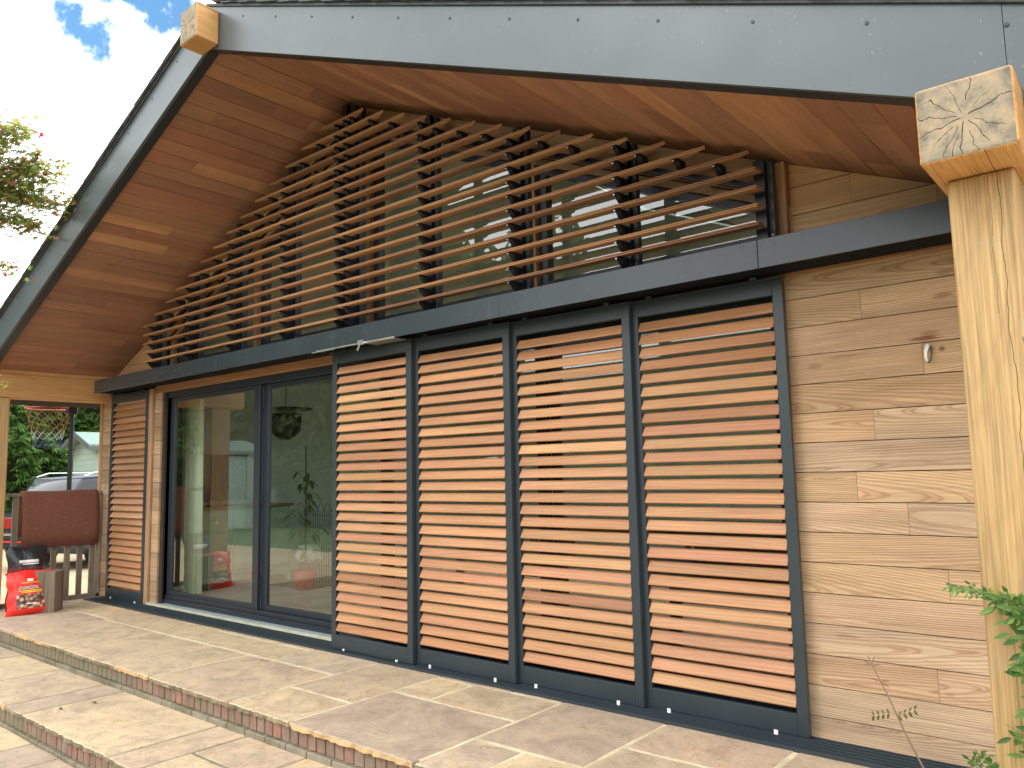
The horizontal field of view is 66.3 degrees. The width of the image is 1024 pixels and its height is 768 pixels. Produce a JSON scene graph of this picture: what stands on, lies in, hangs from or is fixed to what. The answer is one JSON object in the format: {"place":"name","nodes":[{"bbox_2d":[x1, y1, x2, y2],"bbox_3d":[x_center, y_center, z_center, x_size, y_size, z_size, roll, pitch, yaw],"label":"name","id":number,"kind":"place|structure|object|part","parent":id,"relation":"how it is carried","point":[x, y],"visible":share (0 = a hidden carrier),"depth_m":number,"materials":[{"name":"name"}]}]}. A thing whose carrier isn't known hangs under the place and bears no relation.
{"place":"outdoors","nodes":[
{"label":"outdoors","id":0,"kind":"place"},
{"bbox_2d":[0,549,87,603],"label":"driveway","id":1,"kind":"structure","parent":0,"point":[72,571],"depth_m":13.67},
{"bbox_2d":[3,471,97,563],"bbox_3d":[-7.727,2.665,16.046,1.870,1.740,4.675,-4,-7,22],"label":"parked car","id":2,"kind":"object","parent":1,"relation":"on","point":[88,480],"visible":0.12,"depth_m":14.34,"materials":[{"name":"grey paint"},{"name":"glass"},{"name":"black plastic"}]},
{"bbox_2d":[24,406,77,565],"bbox_3d":[-6.026,1.618,10.101,0.562,2.760,0.562,-7,-8,40],"label":"basketball hoop","id":3,"kind":"object","parent":1,"relation":"on","point":[71,411],"visible":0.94,"depth_m":10.21,"materials":[{"name":"painted steel"},{"name":"nylon net"}]},
{"bbox_2d":[60,432,99,474],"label":"garden shed","id":4,"kind":"structure","parent":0,"point":[86,451],"depth_m":19.77,"materials":[{"name":"wood"}]},
{"bbox_2d":[0,0,214,307],"label":"sky","id":5,"kind":"structure","parent":0,"point":[81,67],"materials":[{"name":"white"}]},
{"bbox_2d":[0,596,868,767],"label":"patio","id":6,"kind":"structure","parent":0,"point":[407,717],"depth_m":4.78,"materials":[{"name":"stone"}]},
{"bbox_2d":[5,545,46,611],"bbox_3d":[-5.391,2.146,8.691,0.408,0.690,0.208,5,-14,-44],"label":"charcoal sack","id":7,"kind":"object","parent":6,"relation":"on","point":[19,559],"visible":0.42,"depth_m":8.66,"materials":[{"name":"plastic"}]},
{"bbox_2d":[4,569,51,616],"bbox_3d":[-5.170,2.225,8.392,0.180,0.460,0.466,-21,-18,41],"label":"charcoal bag","id":8,"kind":"object","parent":6,"relation":"on","point":[25,595],"visible":0.94,"depth_m":8.31,"materials":[{"name":"red plastic"}]},
{"bbox_2d":[35,568,63,612],"bbox_3d":[-5.088,2.255,8.553,0.380,0.426,0.360,-7,-8,40],"label":"timber block","id":9,"kind":"object","parent":6,"relation":"on","point":[52,582],"depth_m":8.45,"materials":[{"name":"brown wood"}]},
{"bbox_2d":[0,491,102,608],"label":"picket fence","id":10,"kind":"object","parent":6,"relation":"on","point":[93,570],"visible":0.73,"depth_m":9.39,"materials":[{"name":"brown wood"}]},
{"bbox_2d":[17,489,99,547],"bbox_3d":[-5.371,1.595,9.297,0.155,0.668,0.865,-7,-8,40],"label":"doormat","id":11,"kind":"object","parent":10,"relation":"hanging from","point":[60,518],"visible":0.99,"depth_m":9.24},
{"bbox_2d":[862,656,923,767],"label":"dry stem","id":12,"kind":"object","parent":6,"relation":"on","point":[898,717],"visible":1,"depth_m":3.56,"materials":[{"name":"brown plant"}]},
{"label":"ground","id":13,"kind":"structure","parent":0,"visible":0},
{"bbox_2d":[5,404,99,513],"bbox_3d":[-15.782,1.409,20.139,3.099,6.265,21.947,-7,-8,40],"label":"tall hedge","id":14,"kind":"object","parent":13,"relation":"on","point":[27,462],"visible":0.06,"depth_m":22.26,"materials":[{"name":"green plant"}]},
{"bbox_2d":[0,707,114,767],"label":"terrace","id":15,"kind":"structure","parent":13,"relation":"on","point":[23,744],"depth_m":4.99,"materials":[{"name":"stone"}]},
{"bbox_2d":[0,108,81,387],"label":"maple tree","id":16,"kind":"object","parent":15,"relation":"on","point":[22,169],"visible":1,"depth_m":7.04,"materials":[{"name":"green plant"}]},
{"bbox_2d":[0,631,409,767],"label":"step","id":17,"kind":"object","parent":13,"relation":"on","point":[127,721],"visible":0.78,"depth_m":5.03,"materials":[{"name":"stone"}]},
{"bbox_2d":[0,0,1023,767],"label":"timber house","id":18,"kind":"structure","parent":13,"relation":"on","point":[910,478],"depth_m":4.18,"materials":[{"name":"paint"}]},
{"bbox_2d":[179,398,203,593],"bbox_3d":[-3.677,1.249,9.002,0.460,2.230,0.093,-7,-8,40],"label":"curtain","id":19,"kind":"object","parent":18,"relation":"hanging from","point":[191,546],"visible":0.84,"depth_m":8.95,"materials":[{"name":"fabric"}]},
{"bbox_2d":[166,385,262,609],"bbox_3d":[-3.132,1.161,8.184,1.795,2.166,0.040,-7,-8,40],"label":"sliding door","id":20,"kind":"structure","parent":18,"relation":"in","point":[258,410],"depth_m":7.83,"materials":[{"name":"black metal"}]},
{"bbox_2d":[177,259,253,362],"bbox_3d":[-3.169,-0.746,8.443,1.626,1.005,0.070,-7,-8,40],"label":"window frame","id":21,"kind":"structure","parent":18,"relation":"in","point":[180,359],"depth_m":8.50,"materials":[{"name":"black metal"}]},
{"bbox_2d":[202,503,293,584],"bbox_3d":[-3.423,1.986,9.710,0.535,0.958,1.330,-7,-8,40],"label":"sideboard","id":22,"kind":"object","parent":18,"relation":"on","point":[227,543],"visible":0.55,"depth_m":9.47,"materials":[{"name":"white paint"}]},
{"bbox_3d":[-3.513,2.006,9.239,0.020,0.430,0.360,-7,-8,40],"label":"door panel","id":23,"kind":"part","parent":22,"relation":"part of","materials":[{"name":"paint"}]},
{"bbox_2d":[203,455,246,506],"bbox_3d":[-3.563,1.177,9.587,0.200,0.624,0.692,-7,-8,40],"label":"television","id":24,"kind":"object","parent":22,"relation":"on","point":[224,477],"visible":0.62,"depth_m":9.60,"materials":[{"name":"black plastic"}]},
{"bbox_3d":[-3.242,2.036,9.559,0.020,0.430,0.360,-7,-8,40],"label":"door panel","id":25,"kind":"part","parent":22,"relation":"part of","materials":[{"name":"paint"}]},
{"bbox_3d":[-2.972,2.066,9.879,0.020,0.430,0.360,-7,-8,40],"label":"door panel","id":26,"kind":"part","parent":22,"relation":"part of","materials":[{"name":"paint"}]},
{"bbox_2d":[249,566,251,582],"bbox_3d":[-3.055,2.278,9.408,0.188,0.381,0.189,-2,-6,4],"label":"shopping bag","id":27,"kind":"object","parent":18,"relation":"on","point":[250,575],"visible":0.09,"depth_m":9.33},
{"bbox_2d":[263,387,311,439],"bbox_3d":[-2.764,-0.060,9.586,0.640,1.480,0.640,-7,-8,40],"label":"pendant lamp","id":28,"kind":"object","parent":18,"relation":"hanging from","point":[286,422],"visible":0.84,"depth_m":9.38,"materials":[{"name":"black plastic"}]},
{"bbox_2d":[279,447,328,590],"bbox_3d":[-2.378,1.547,9.068,0.622,1.644,0.467,-7,-8,40],"label":"house plant","id":29,"kind":"object","parent":18,"relation":"on","point":[305,578],"visible":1,"depth_m":9.03,"materials":[{"name":"green plant"}]},
{"bbox_2d":[295,543,322,563],"bbox_3d":[-2.410,2.013,9.287,0.396,0.241,0.207,-7,-8,40],"label":"cushion","id":30,"kind":"object","parent":18,"relation":"on","point":[316,556],"visible":0.86,"depth_m":9.20,"materials":[{"name":"beige fabric"}]},
{"bbox_2d":[261,138,372,344],"bbox_3d":[-1.866,-1.253,7.388,1.656,1.723,0.070,-7,-8,40],"label":"window frame","id":31,"kind":"structure","parent":18,"relation":"in","point":[267,340],"depth_m":7.80,"materials":[{"name":"black metal"}]},
{"bbox_2d":[261,368,383,629],"bbox_3d":[-1.714,1.005,7.055,1.849,2.166,0.040,-7,-8,40],"label":"sliding door","id":32,"kind":"structure","parent":18,"relation":"in","point":[267,411],"depth_m":7.53,"materials":[{"name":"black metal"}]},
{"bbox_2d":[298,503,347,584],"bbox_3d":[-2.290,1.928,9.460,1.003,0.962,0.005,-7,-8,40],"label":"wire cage","id":33,"kind":"object","parent":18,"relation":"on","point":[319,565],"visible":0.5,"depth_m":9.45,"materials":[{"name":"black metal"}]},
{"bbox_2d":[373,141,514,320],"bbox_3d":[-0.512,-1.390,6.255,1.736,1.687,0.070,-7,-8,40],"label":"window frame","id":34,"kind":"structure","parent":18,"relation":"in","point":[378,291],"depth_m":6.70,"materials":[{"name":"black metal"}]},
{"bbox_2d":[143,104,778,367],"bbox_3d":[-1.284,-1.420,6.582,7.038,1.999,0.340,-7,-8,40],"label":"gable louvre screen","id":35,"kind":"object","parent":18,"relation":"attached to","point":[354,126],"visible":0.98,"depth_m":5.94,"materials":[{"name":"brown wood"}]},
{"bbox_2d":[384,345,556,655],"bbox_3d":[-0.387,0.846,5.891,1.704,2.166,0.040,-7,-8,40],"label":"sliding door","id":36,"kind":"structure","parent":18,"relation":"in","point":[545,346],"depth_m":5.59,"materials":[{"name":"black glass"}]},
{"bbox_2d":[83,200,970,767],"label":"shutter track","id":37,"kind":"structure","parent":18,"relation":"attached to","point":[887,234],"depth_m":4.61,"materials":[{"name":"grey metal"}]},
{"bbox_2d":[105,389,148,603],"bbox_3d":[-4.518,1.302,9.187,1.010,2.440,0.050,-7,-8,40],"label":"louvred shutter","id":38,"kind":"object","parent":37,"relation":"attached to","point":[127,595],"visible":0.98,"depth_m":9.16,"materials":[{"name":"wood"}]},
{"bbox_2d":[312,336,415,663],"bbox_3d":[-1.177,0.885,6.088,1.020,2.440,0.224,-7,-8,40],"label":"louvred shutter","id":39,"kind":"object","parent":37,"relation":"attached to","point":[388,346],"visible":0.98,"depth_m":6.10,"materials":[{"name":"wood"}]},
{"bbox_2d":[414,322,518,683],"bbox_3d":[-0.373,0.811,5.580,1.010,2.440,0.050,-7,-8,40],"label":"louvred shutter","id":40,"kind":"object","parent":37,"relation":"attached to","point":[500,671],"visible":0.97,"depth_m":5.53,"materials":[{"name":"wood"}]},
{"bbox_2d":[511,302,646,706],"bbox_3d":[0.371,0.732,5.009,1.010,2.440,0.050,-7,-8,40],"label":"louvred shutter","id":41,"kind":"object","parent":37,"relation":"attached to","point":[620,692],"visible":1,"depth_m":4.95,"materials":[{"name":"wood"}]},
{"bbox_2d":[631,276,811,737],"bbox_3d":[1.115,0.652,4.439,1.010,2.440,0.050,-7,-8,40],"label":"louvred shutter","id":42,"kind":"object","parent":37,"relation":"attached to","point":[797,723],"visible":1,"depth_m":4.38,"materials":[{"name":"wood"}]},
{"bbox_2d":[523,526,693,592],"bbox_3d":[1.103,1.757,7.655,2.000,0.764,0.900,-7,-8,40],"label":"dining table","id":43,"kind":"object","parent":18,"relation":"on","point":[620,531],"visible":0.17,"depth_m":7.42,"materials":[{"name":"brown wood"}]},
{"bbox_2d":[538,170,756,285],"bbox_3d":[0.853,-1.169,5.080,1.666,0.929,0.070,-7,-8,40],"label":"window frame","id":44,"kind":"structure","parent":18,"relation":"in","point":[686,197],"depth_m":5.28,"materials":[{"name":"black metal"}]},
{"bbox_2d":[549,313,795,693],"bbox_3d":[0.933,0.701,4.844,1.684,2.166,0.040,-7,-8,40],"label":"sliding door","id":45,"kind":"structure","parent":18,"relation":"in","point":[767,314],"depth_m":5.19,"materials":[{"name":"black metal"}]},
{"bbox_2d":[650,520,788,645],"bbox_3d":[2.037,1.433,5.529,2.160,0.850,0.820,-7,-8,40],"label":"sofa","id":46,"kind":"object","parent":18,"relation":"on","point":[729,578],"visible":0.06,"depth_m":5.80,"materials":[{"name":"fabric"}]},
{"bbox_2d":[924,344,932,362],"bbox_3d":[2.025,-0.149,3.806,0.037,0.097,0.047,-7,-8,40],"label":"cable stub","id":47,"kind":"object","parent":18,"relation":"attached to","point":[926,346],"visible":1,"depth_m":3.80,"materials":[{"name":"white plastic"}]},
{"bbox_2d":[942,580,1023,767],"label":"climbing plant","id":48,"kind":"object","parent":18,"relation":"attached to","point":[1000,600],"visible":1,"depth_m":2.30,"materials":[{"name":"green plant"}]}
]}

